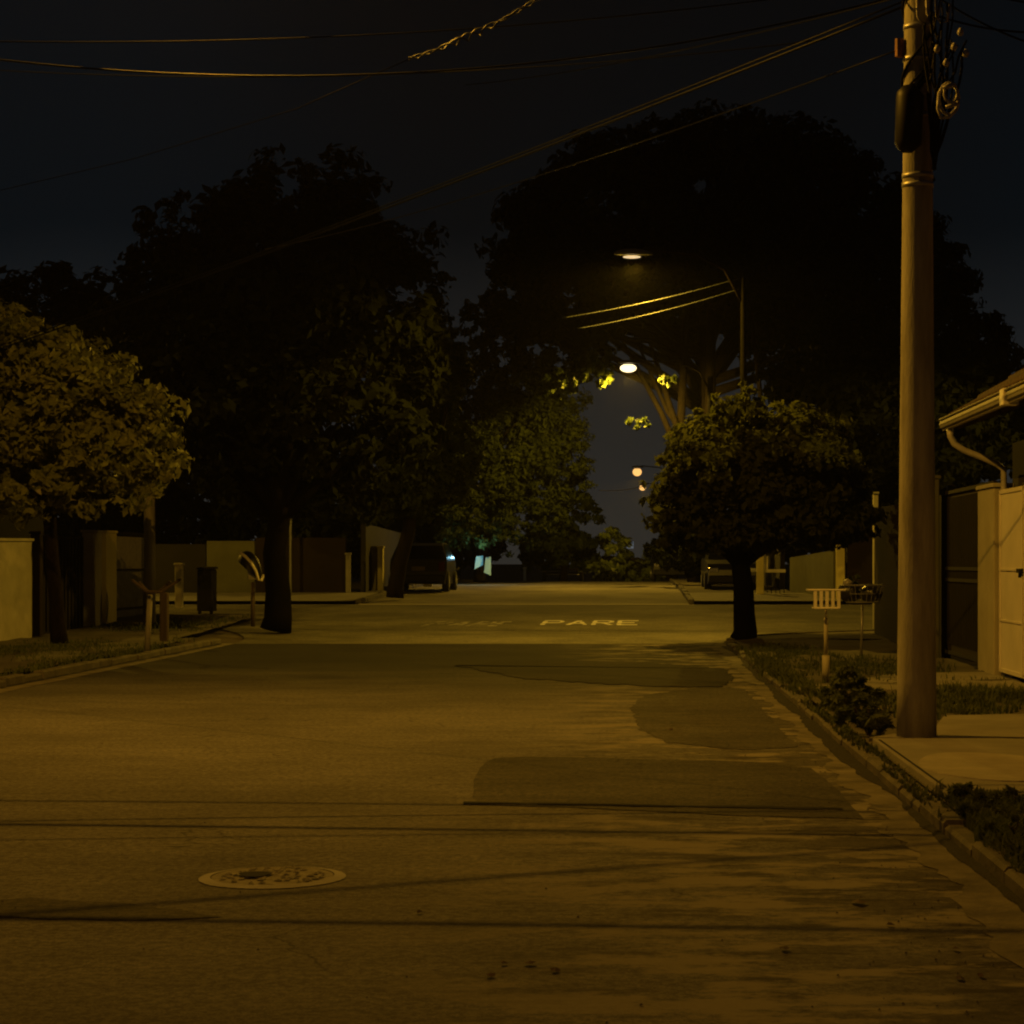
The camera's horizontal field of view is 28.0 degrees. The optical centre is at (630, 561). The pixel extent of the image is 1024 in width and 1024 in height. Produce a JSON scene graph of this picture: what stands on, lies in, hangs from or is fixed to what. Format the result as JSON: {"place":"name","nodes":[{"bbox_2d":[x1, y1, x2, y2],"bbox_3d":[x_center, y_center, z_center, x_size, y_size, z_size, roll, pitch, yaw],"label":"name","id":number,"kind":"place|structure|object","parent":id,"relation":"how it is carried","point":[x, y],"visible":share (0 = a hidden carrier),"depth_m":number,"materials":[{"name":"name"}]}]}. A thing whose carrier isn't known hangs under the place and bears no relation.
{"place":"outdoors","nodes":[
{"label":"outdoors","id":0,"kind":"place"},
{"bbox_2d":[0,897,222,919],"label":"asphalt patch","id":1,"kind":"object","parent":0,"point":[39,908],"depth_m":8.79,"materials":[{"name":"asphalt"}]},
{"bbox_2d":[0,614,255,675],"bbox_3d":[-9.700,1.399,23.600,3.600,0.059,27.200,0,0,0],"label":"pavement","id":2,"kind":"structure","parent":0,"point":[5,662],"depth_m":32.61,"materials":[{"name":"plant"}]},
{"bbox_2d":[0,298,194,643],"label":"street tree","id":3,"kind":"object","parent":2,"relation":"on","point":[72,395],"visible":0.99,"depth_m":33.63,"materials":[{"name":"green plant"}]},
{"bbox_2d":[160,593,168,640],"bbox_3d":[-8.244,0.997,36.200,0.140,0.907,0.140,0,0,0],"label":"wooden post","id":4,"kind":"object","parent":2,"relation":"on","point":[164,616],"visible":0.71,"depth_m":36.13,"materials":[{"name":"brown wood"}]},
{"bbox_2d":[32,614,256,638],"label":"pavement","id":5,"kind":"structure","parent":0,"point":[87,632],"depth_m":40.45,"materials":[{"name":"concrete"}]},
{"bbox_2d":[29,531,43,635],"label":"gate pillar","id":6,"kind":"structure","parent":5,"relation":"on","point":[37,585],"depth_m":37.90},
{"bbox_2d":[43,535,82,633],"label":"metal gate","id":7,"kind":"structure","parent":5,"relation":"on","point":[70,549],"depth_m":40.47,"materials":[{"name":"metal"}]},
{"bbox_2d":[116,532,143,617],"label":"metal gate","id":8,"kind":"structure","parent":5,"relation":"on","point":[130,556],"depth_m":45.27,"materials":[{"name":"metal"}]},
{"bbox_2d":[156,593,375,600],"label":"pavement","id":9,"kind":"structure","parent":0,"point":[294,596],"depth_m":55.25,"materials":[{"name":"concrete"}]},
{"bbox_2d":[289,518,291,592],"bbox_3d":[-9.620,-0.403,57.900,0.110,2.650,0.110,0,0,0],"label":"metal post","id":10,"kind":"object","parent":9,"relation":"on","point":[290,553],"visible":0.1,"depth_m":57.88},
{"bbox_2d":[345,553,351,592],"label":"gate pillar","id":11,"kind":"structure","parent":9,"relation":"on","point":[348,572],"depth_m":57.80,"materials":[{"name":"concrete"}]},
{"bbox_2d":[0,0,537,190],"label":"overhead cable","id":12,"kind":"object","parent":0,"point":[473,32],"visible":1,"depth_m":15.74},
{"bbox_2d":[296,582,409,592],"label":"pavement","id":13,"kind":"structure","parent":0,"point":[355,587],"depth_m":59.72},
{"bbox_2d":[371,546,376,589],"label":"gate pillar","id":14,"kind":"structure","parent":13,"relation":"on","point":[373,567],"depth_m":59.85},
{"bbox_2d":[376,546,384,590],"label":"gate pillar","id":15,"kind":"structure","parent":13,"relation":"on","point":[380,568],"depth_m":59.65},
{"bbox_2d":[0,39,826,76],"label":"overhead cable","id":16,"kind":"object","parent":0,"point":[438,72],"visible":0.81,"depth_m":18.59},
{"bbox_2d":[2,564,1011,812],"bbox_3d":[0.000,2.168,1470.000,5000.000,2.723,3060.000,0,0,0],"label":"ground","id":17,"kind":"structure","parent":0,"point":[506,572],"depth_m":55.14,"materials":[{"name":"soil"}]},
{"bbox_2d":[0,538,33,640],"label":"boundary wall","id":18,"kind":"structure","parent":17,"relation":"on","point":[15,588],"depth_m":36.88,"materials":[{"name":"paint"}]},
{"bbox_2d":[0,486,76,537],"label":"house","id":19,"kind":"structure","parent":17,"relation":"on","point":[8,529],"depth_m":45.68,"materials":[{"name":"ceramic"}]},
{"bbox_2d":[0,260,167,501],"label":"garden tree","id":20,"kind":"object","parent":17,"relation":"on","point":[75,299],"visible":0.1,"depth_m":60.58,"materials":[{"name":"green plant"}]},
{"bbox_2d":[81,530,102,625],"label":"gate pillar","id":21,"kind":"structure","parent":17,"relation":"on","point":[92,577],"depth_m":41.58,"materials":[{"name":"paint"}]},
{"bbox_2d":[102,530,117,622],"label":"gate pillar","id":22,"kind":"structure","parent":17,"relation":"on","point":[109,575],"depth_m":42.82,"materials":[{"name":"paint"}]},
{"bbox_2d":[0,639,220,688],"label":"kerb","id":23,"kind":"structure","parent":17,"relation":"on","point":[6,680],"depth_m":28.33,"materials":[{"name":"concrete"}]},
{"bbox_2d":[131,578,180,651],"bbox_3d":[-7.484,0.855,32.300,0.884,1.196,0.448,0,0,0],"label":"litter basket","id":24,"kind":"object","parent":17,"relation":"on","point":[163,589],"visible":0.94,"depth_m":32.26,"materials":[{"name":"wood"}]},
{"bbox_2d":[143,402,172,624],"bbox_3d":[-9.823,-1.104,41.800,1.000,4.992,0.260,0,0,0],"label":"utility pole","id":25,"kind":"object","parent":17,"relation":"on","point":[149,579],"visible":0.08,"depth_m":41.70,"materials":[{"name":"concrete"}]},
{"bbox_2d":[32,476,312,555],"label":"garden tree","id":26,"kind":"object","parent":17,"relation":"on","point":[179,512],"visible":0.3,"depth_m":70.12,"materials":[{"name":"green plant"}]},
{"bbox_2d":[155,544,206,592],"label":"boundary wall","id":27,"kind":"structure","parent":17,"relation":"on","point":[192,557],"depth_m":58.20,"materials":[{"name":"paint"}]},
{"bbox_2d":[207,541,254,592],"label":"boundary wall","id":28,"kind":"structure","parent":17,"relation":"on","point":[232,571],"depth_m":58.20,"materials":[{"name":"paint"}]},
{"bbox_2d":[256,538,345,592],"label":"boundary wall","id":29,"kind":"structure","parent":17,"relation":"on","point":[318,564],"depth_m":58.20,"materials":[{"name":"paint"}]},
{"bbox_2d":[361,524,458,591],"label":"boundary wall","id":30,"kind":"structure","parent":17,"relation":"on","point":[372,535],"depth_m":61.07,"materials":[{"name":"paint"}]},
{"bbox_2d":[310,507,513,579],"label":"garden tree","id":31,"kind":"object","parent":17,"relation":"on","point":[424,532],"visible":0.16,"depth_m":78.10,"materials":[{"name":"green plant"}]},
{"bbox_2d":[355,579,472,604],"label":"kerb","id":32,"kind":"structure","parent":17,"relation":"on","point":[370,597],"depth_m":57.54,"materials":[{"name":"concrete"}]},
{"bbox_2d":[576,525,673,581],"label":"roadside tree","id":33,"kind":"object","parent":17,"relation":"on","point":[622,563],"visible":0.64,"depth_m":124.93,"materials":[{"name":"green plant"}]},
{"bbox_2d":[662,579,693,604],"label":"kerb","id":34,"kind":"structure","parent":17,"relation":"on","point":[685,593],"depth_m":60.33,"materials":[{"name":"concrete"}]},
{"bbox_2d":[614,248,745,395],"bbox_3d":[0.938,-2.206,38.400,2.497,7.356,0.280,0,0,0],"label":"street lamp","id":35,"kind":"object","parent":17,"relation":"on","point":[630,253],"visible":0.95,"depth_m":38.37,"materials":[{"name":"grey metal"}]},
{"bbox_2d":[701,552,755,588],"bbox_3d":[3.049,0.148,62.505,1.716,1.500,4.230,0,0,0],"label":"parked car","id":36,"kind":"object","parent":17,"relation":"on","point":[716,569],"visible":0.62,"depth_m":60.59,"materials":[{"name":"grey paint"}]},
{"bbox_2d":[456,97,1015,581],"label":"rain tree","id":37,"kind":"object","parent":17,"relation":"on","point":[780,225],"visible":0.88,"depth_m":71.02,"materials":[{"name":"green plant"}]},
{"bbox_2d":[764,548,784,588],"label":"boundary wall","id":38,"kind":"structure","parent":17,"relation":"on","point":[778,561],"depth_m":62.54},
{"bbox_2d":[726,629,873,645],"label":"kerb","id":39,"kind":"structure","parent":17,"relation":"on","point":[729,639],"depth_m":38.92,"materials":[{"name":"concrete"}]},
{"bbox_2d":[790,550,836,603],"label":"boundary wall","id":40,"kind":"structure","parent":17,"relation":"on","point":[814,571],"depth_m":56.39,"materials":[{"name":"paint"}]},
{"bbox_2d":[771,468,897,569],"bbox_3d":[6.883,-1.514,65.953,7.859,4.836,6.516,0,0,0],"label":"garden tree","id":41,"kind":"object","parent":17,"relation":"on","point":[790,552],"depth_m":64.81,"materials":[{"name":"green plant"}]},
{"bbox_2d":[846,527,872,603],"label":"boundary wall","id":42,"kind":"structure","parent":17,"relation":"on","point":[859,558],"depth_m":53.61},
{"bbox_2d":[727,641,1023,900],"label":"kerb","id":43,"kind":"structure","parent":17,"relation":"on","point":[950,826],"depth_m":11.71,"materials":[{"name":"concrete"}]},
{"bbox_2d":[751,311,1023,513],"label":"garden tree","id":44,"kind":"object","parent":17,"relation":"on","point":[849,371],"visible":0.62,"depth_m":52.48,"materials":[{"name":"green plant"}]},
{"bbox_2d":[874,495,950,658],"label":"boundary wall","id":45,"kind":"structure","parent":17,"relation":"on","point":[886,547],"depth_m":36.31,"materials":[{"name":"paint"}]},
{"bbox_2d":[935,312,1023,482],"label":"garden tree","id":46,"kind":"object","parent":17,"relation":"on","point":[1003,366],"visible":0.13,"depth_m":58.63,"materials":[{"name":"green plant"}]},
{"bbox_2d":[939,368,1023,681],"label":"house","id":47,"kind":"structure","parent":17,"relation":"on","point":[1005,396],"depth_m":24.25,"materials":[{"name":"paint"}]},
{"bbox_2d":[999,486,1023,678],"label":"metal gate","id":48,"kind":"structure","parent":47,"relation":"attached to","point":[1011,581],"depth_m":24.37,"materials":[{"name":"metal"}]},
{"bbox_2d":[0,644,1023,1023],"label":"road","id":49,"kind":"structure","parent":0,"point":[130,780],"depth_m":9.99,"materials":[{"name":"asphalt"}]},
{"bbox_2d":[0,644,229,692],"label":"gutter","id":50,"kind":"object","parent":49,"relation":"on","point":[16,687],"visible":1,"depth_m":28.20,"materials":[{"name":"concrete"}]},
{"bbox_2d":[0,643,219,687],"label":"gutter","id":51,"kind":"object","parent":50,"relation":"on","point":[210,645],"visible":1,"depth_m":29.23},
{"bbox_2d":[198,865,345,888],"bbox_3d":[-1.699,1.486,9.719,0.691,0.020,0.691,0,0,0],"label":"manhole cover","id":52,"kind":"object","parent":49,"relation":"on","point":[286,876],"visible":1,"depth_m":9.64,"materials":[{"name":"metal"}]},
{"bbox_2d":[630,687,797,749],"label":"asphalt patch","id":53,"kind":"structure","parent":49,"relation":"on","point":[685,714],"depth_m":19.44,"materials":[{"name":"asphalt"}]},
{"bbox_2d":[712,644,1023,967],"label":"gutter","id":54,"kind":"object","parent":49,"relation":"on","point":[990,906],"visible":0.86,"depth_m":10.62,"materials":[{"name":"concrete"}]},
{"bbox_2d":[722,646,1023,911],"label":"gutter","id":55,"kind":"object","parent":54,"relation":"on","point":[841,753],"visible":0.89,"depth_m":13.90,"materials":[{"name":"concrete"}]},
{"bbox_2d":[0,0,1023,563],"label":"sky","id":56,"kind":"structure","parent":0,"point":[422,131],"materials":[{"name":"black"}]},
{"bbox_2d":[156,605,872,643],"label":"road","id":57,"kind":"structure","parent":0,"point":[403,624],"depth_m":44.10,"materials":[{"name":"asphalt"}]},
{"bbox_2d":[174,563,184,607],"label":"gate pillar","id":58,"kind":"structure","parent":57,"relation":"on","point":[178,587],"depth_m":49.90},
{"bbox_2d":[196,567,217,613],"bbox_3d":[-9.904,0.663,47.850,0.410,1.105,0.560,0,0,0],"label":"refuse container","id":59,"kind":"object","parent":57,"relation":"on","point":[206,588],"visible":0.93,"depth_m":47.60,"materials":[{"name":"black plastic"}]},
{"bbox_2d":[237,551,263,626],"bbox_3d":[-7.987,0.563,42.962,0.512,1.590,0.621,0,0,-24],"label":"payphone","id":60,"kind":"object","parent":57,"relation":"on","point":[248,561],"visible":1,"depth_m":42.87,"materials":[{"name":"brown plastic"}]},
{"bbox_2d":[86,143,456,632],"bbox_3d":[-8.478,-3.558,42.273,10.691,9.964,7.211,0,0,23],"label":"mango tree","id":61,"kind":"object","parent":57,"relation":"on","point":[291,354],"visible":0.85,"depth_m":40.33,"materials":[{"name":"green plant"}]},
{"bbox_2d":[358,604,688,604],"bbox_3d":[-2.750,1.090,52.600,8.500,0.020,0.800,0,0,0],"label":"gutter","id":62,"kind":"object","parent":57,"relation":"on","point":[523,604],"visible":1,"depth_m":52.49,"materials":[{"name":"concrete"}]},
{"bbox_2d":[540,620,637,624],"bbox_3d":[-0.885,1.316,44.354,2.110,0.050,1.772,0,0,0],"label":"road lettering","id":63,"kind":"object","parent":57,"relation":"on","point":[594,622],"visible":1,"depth_m":44.40,"materials":[{"name":"paint"}]},
{"bbox_2d":[873,492,878,628],"bbox_3d":[4.950,-0.029,41.405,0.140,2.764,0.150,0,0,0],"label":"corner post","id":64,"kind":"object","parent":57,"relation":"on","point":[875,499],"visible":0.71,"depth_m":41.36,"materials":[{"name":"concrete"}]},
{"bbox_2d":[362,582,687,603],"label":"road","id":65,"kind":"structure","parent":0,"point":[566,593],"depth_m":59.24,"materials":[{"name":"asphalt"}]},
{"bbox_2d":[333,308,485,597],"bbox_3d":[-6.000,-2.869,54.892,4.148,7.700,4.985,0,0,0],"label":"roadside tree","id":66,"kind":"object","parent":65,"relation":"on","point":[448,472],"visible":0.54,"depth_m":54.58,"materials":[{"name":"green plant"}]},
{"bbox_2d":[390,543,456,591],"bbox_3d":[-6.274,0.168,62.495,1.716,1.460,4.230,0,0,0],"label":"parked car","id":67,"kind":"object","parent":65,"relation":"on","point":[431,563],"visible":0.66,"depth_m":60.58,"materials":[{"name":"paint"}]},
{"bbox_2d":[475,556,490,574],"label":"house gate","id":68,"kind":"structure","parent":65,"relation":"on","point":[479,563],"depth_m":72.15,"materials":[{"name":"metal"}]},
{"bbox_2d":[433,342,598,581],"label":"roadside tree","id":69,"kind":"object","parent":65,"relation":"on","point":[521,462],"visible":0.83,"depth_m":73.28,"materials":[{"name":"green plant"}]},
{"bbox_2d":[517,482,605,581],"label":"roadside tree","id":70,"kind":"object","parent":65,"relation":"on","point":[576,547],"visible":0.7,"depth_m":89.38,"materials":[{"name":"green plant"}]},
{"bbox_2d":[542,565,582,581],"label":"trailer","id":71,"kind":"object","parent":65,"relation":"on","point":[546,573],"visible":0.61,"depth_m":100.71,"materials":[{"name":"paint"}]},
{"bbox_2d":[650,545,684,581],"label":"boundary wall","id":72,"kind":"structure","parent":65,"relation":"on","point":[655,570],"depth_m":80.00,"materials":[{"name":"paint"}]},
{"bbox_2d":[455,661,733,686],"bbox_3d":[-0.584,1.492,27.679,3.907,0.001,6.547,0,0,0],"label":"asphalt patch","id":73,"kind":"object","parent":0,"point":[645,674],"depth_m":27.62,"materials":[{"name":"asphalt"}]},
{"bbox_2d":[463,801,842,808],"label":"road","id":74,"kind":"structure","parent":0,"point":[755,806],"depth_m":12.53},
{"bbox_2d":[473,757,862,818],"bbox_3d":[0.133,1.496,13.836,2.461,0.001,3.811,0,0,0],"label":"asphalt patch","id":75,"kind":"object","parent":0,"point":[522,781],"depth_m":13.64,"materials":[{"name":"asphalt"}]},
{"bbox_2d":[674,579,792,592],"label":"pavement","id":76,"kind":"structure","parent":0,"point":[692,587],"depth_m":61.70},
{"bbox_2d":[642,534,671,578],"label":"roadside tree","id":77,"kind":"object","parent":76,"relation":"on","point":[646,546],"visible":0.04,"depth_m":87.77,"materials":[{"name":"green plant"}]},
{"bbox_2d":[618,360,712,422],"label":"street lamp","id":78,"kind":"object","parent":76,"relation":"on","point":[628,366],"visible":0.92,"depth_m":66.94,"materials":[{"name":"grey metal"}]},
{"bbox_2d":[648,532,711,584],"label":"roadside tree","id":79,"kind":"object","parent":76,"relation":"on","point":[682,562],"visible":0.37,"depth_m":65.57,"materials":[{"name":"green plant"}]},
{"bbox_2d":[756,556,763,593],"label":"gate pillar","id":80,"kind":"structure","parent":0,"point":[760,575],"depth_m":56.90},
{"bbox_2d":[689,593,862,600],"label":"pavement","id":81,"kind":"structure","parent":0,"point":[757,597],"depth_m":54.59,"materials":[{"name":"concrete"}]},
{"bbox_2d":[764,550,785,592],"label":"barred gate","id":82,"kind":"structure","parent":81,"relation":"on","point":[766,569],"depth_m":57.48,"materials":[{"name":"white paint"}]},
{"bbox_2d":[835,545,844,598],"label":"gate pillar","id":83,"kind":"structure","parent":81,"relation":"on","point":[840,565],"depth_m":53.45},
{"bbox_2d":[757,631,886,638],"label":"pavement","id":84,"kind":"structure","parent":0,"point":[852,635],"depth_m":38.24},
{"bbox_2d":[734,637,1023,825],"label":"pavement","id":85,"kind":"structure","parent":0,"point":[880,648],"depth_m":30.21,"materials":[{"name":"plant"}]},
{"bbox_2d":[638,379,889,639],"bbox_3d":[2.387,-0.906,36.700,4.510,4.746,4.232,0,0,0],"label":"round tree","id":86,"kind":"object","parent":85,"relation":"on","point":[737,453],"visible":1,"depth_m":35.87,"materials":[{"name":"green plant"}]},
{"bbox_2d":[806,589,845,682],"bbox_3d":[2.295,0.871,24.100,0.446,1.099,0.342,0,0,0],"label":"litter basket","id":87,"kind":"object","parent":85,"relation":"on","point":[825,664],"visible":0.98,"depth_m":23.94,"materials":[{"name":"white paint"}]},
{"bbox_2d":[819,677,873,718],"bbox_3d":[1.916,1.245,18.274,0.402,0.445,0.573,0,0,34],"label":"shrub","id":88,"kind":"object","parent":85,"relation":"on","point":[842,698],"visible":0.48,"depth_m":18.23,"materials":[{"name":"green plant"}]},
{"bbox_2d":[818,662,874,700],"bbox_3d":[2.163,1.202,20.366,0.578,0.445,0.585,0,0,0],"label":"shrub","id":89,"kind":"object","parent":85,"relation":"on","point":[848,671],"visible":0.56,"depth_m":20.26,"materials":[{"name":"green plant"}]},
{"bbox_2d":[840,584,884,654],"bbox_3d":[3.438,0.878,30.400,0.685,1.086,0.504,0,0,0],"label":"litter basket","id":90,"kind":"object","parent":85,"relation":"on","point":[861,626],"visible":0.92,"depth_m":30.37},
{"bbox_2d":[838,583,859,601],"bbox_3d":[3.245,0.435,30.405,0.326,0.322,0.348,0,0,0],"label":"rubbish bag","id":91,"kind":"object","parent":90,"relation":"in","point":[846,595],"visible":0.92,"depth_m":30.27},
{"bbox_2d":[859,583,882,601],"bbox_3d":[3.562,0.456,30.389,0.343,0.280,0.342,0,0,0],"label":"rubbish bag","id":92,"kind":"object","parent":90,"relation":"in","point":[865,592],"visible":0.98,"depth_m":30.27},
{"bbox_2d":[833,687,896,735],"bbox_3d":[1.898,1.251,16.608,0.505,0.493,0.485,0,0,15],"label":"shrub","id":93,"kind":"object","parent":85,"relation":"on","point":[870,719],"visible":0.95,"depth_m":16.55,"materials":[{"name":"green plant"}]},
{"bbox_2d":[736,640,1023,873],"bbox_3d":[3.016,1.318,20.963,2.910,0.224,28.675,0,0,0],"label":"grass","id":94,"kind":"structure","parent":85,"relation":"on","point":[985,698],"depth_m":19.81,"materials":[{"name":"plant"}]},
{"bbox_2d":[799,672,1023,694],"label":"driveway","id":95,"kind":"structure","parent":85,"relation":"on","point":[873,682],"depth_m":23.91,"materials":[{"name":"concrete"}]},
{"bbox_2d":[869,714,1023,740],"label":"driveway","id":96,"kind":"structure","parent":85,"relation":"on","point":[986,726],"depth_m":16.94,"materials":[{"name":"concrete"}]},
{"bbox_2d":[895,0,968,737],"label":"utility pole","id":97,"kind":"object","parent":96,"relation":"on","point":[919,138],"visible":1,"depth_m":15.98,"materials":[{"name":"concrete"}]},
{"bbox_2d":[0,0,764,42],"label":"overhead cable","id":98,"kind":"object","parent":97,"relation":"attached to","point":[363,34],"visible":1,"depth_m":15.50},
{"bbox_2d":[0,0,883,76],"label":"overhead cable","id":99,"kind":"object","parent":97,"relation":"attached to","point":[439,70],"visible":1,"depth_m":15.72,"materials":[{"name":"rubber"}]},
{"bbox_2d":[0,6,900,348],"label":"overhead cable","id":100,"kind":"object","parent":97,"relation":"attached to","point":[496,166],"visible":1,"depth_m":20.02,"materials":[{"name":"rubber"}]},
{"bbox_2d":[0,1,901,345],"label":"overhead cable","id":101,"kind":"object","parent":97,"relation":"attached to","point":[498,161],"visible":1,"depth_m":20.01,"materials":[{"name":"rubber"}]},
{"bbox_2d":[267,50,894,248],"bbox_3d":[-1.973,-4.612,25.050,0.012,1.168,19.688,0,0,-25],"label":"overhead cable","id":102,"kind":"object","parent":97,"relation":"attached to","point":[628,145],"visible":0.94,"depth_m":20.41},
{"bbox_2d":[466,0,889,84],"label":"overhead cable","id":103,"kind":"object","parent":97,"relation":"attached to","point":[701,45],"visible":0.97,"depth_m":20.18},
{"bbox_2d":[942,0,1023,41],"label":"overhead cable","id":104,"kind":"object","parent":97,"relation":"attached to","point":[973,18],"visible":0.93,"depth_m":16.10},
{"bbox_2d":[873,738,1023,811],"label":"driveway","id":105,"kind":"structure","parent":85,"relation":"on","point":[914,750],"depth_m":14.71,"materials":[{"name":"concrete"}]},
{"bbox_2d":[946,782,1020,805],"bbox_3d":[2.040,1.361,11.891,0.437,0.175,0.377,0,0,0],"label":"shrub","id":106,"kind":"object","parent":85,"relation":"on","point":[960,790],"visible":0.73,"depth_m":11.83,"materials":[{"name":"green plant"}]},
{"bbox_2d":[976,483,1013,675],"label":"gate pillar","id":107,"kind":"structure","parent":85,"relation":"on","point":[988,578],"depth_m":25.53,"materials":[{"name":"paint"}]},
{"bbox_2d":[945,481,996,662],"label":"sliding gate","id":108,"kind":"structure","parent":107,"relation":"attached to","point":[961,568],"depth_m":28.71,"materials":[{"name":"metal"}]},
{"bbox_2d":[935,475,940,657],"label":"gate pillar","id":109,"kind":"structure","parent":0,"point":[937,477],"depth_m":30.25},
{"bbox_2d":[919,752,1023,781],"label":"driveway","id":110,"kind":"structure","parent":0,"point":[991,767],"depth_m":13.54,"materials":[{"name":"concrete"}]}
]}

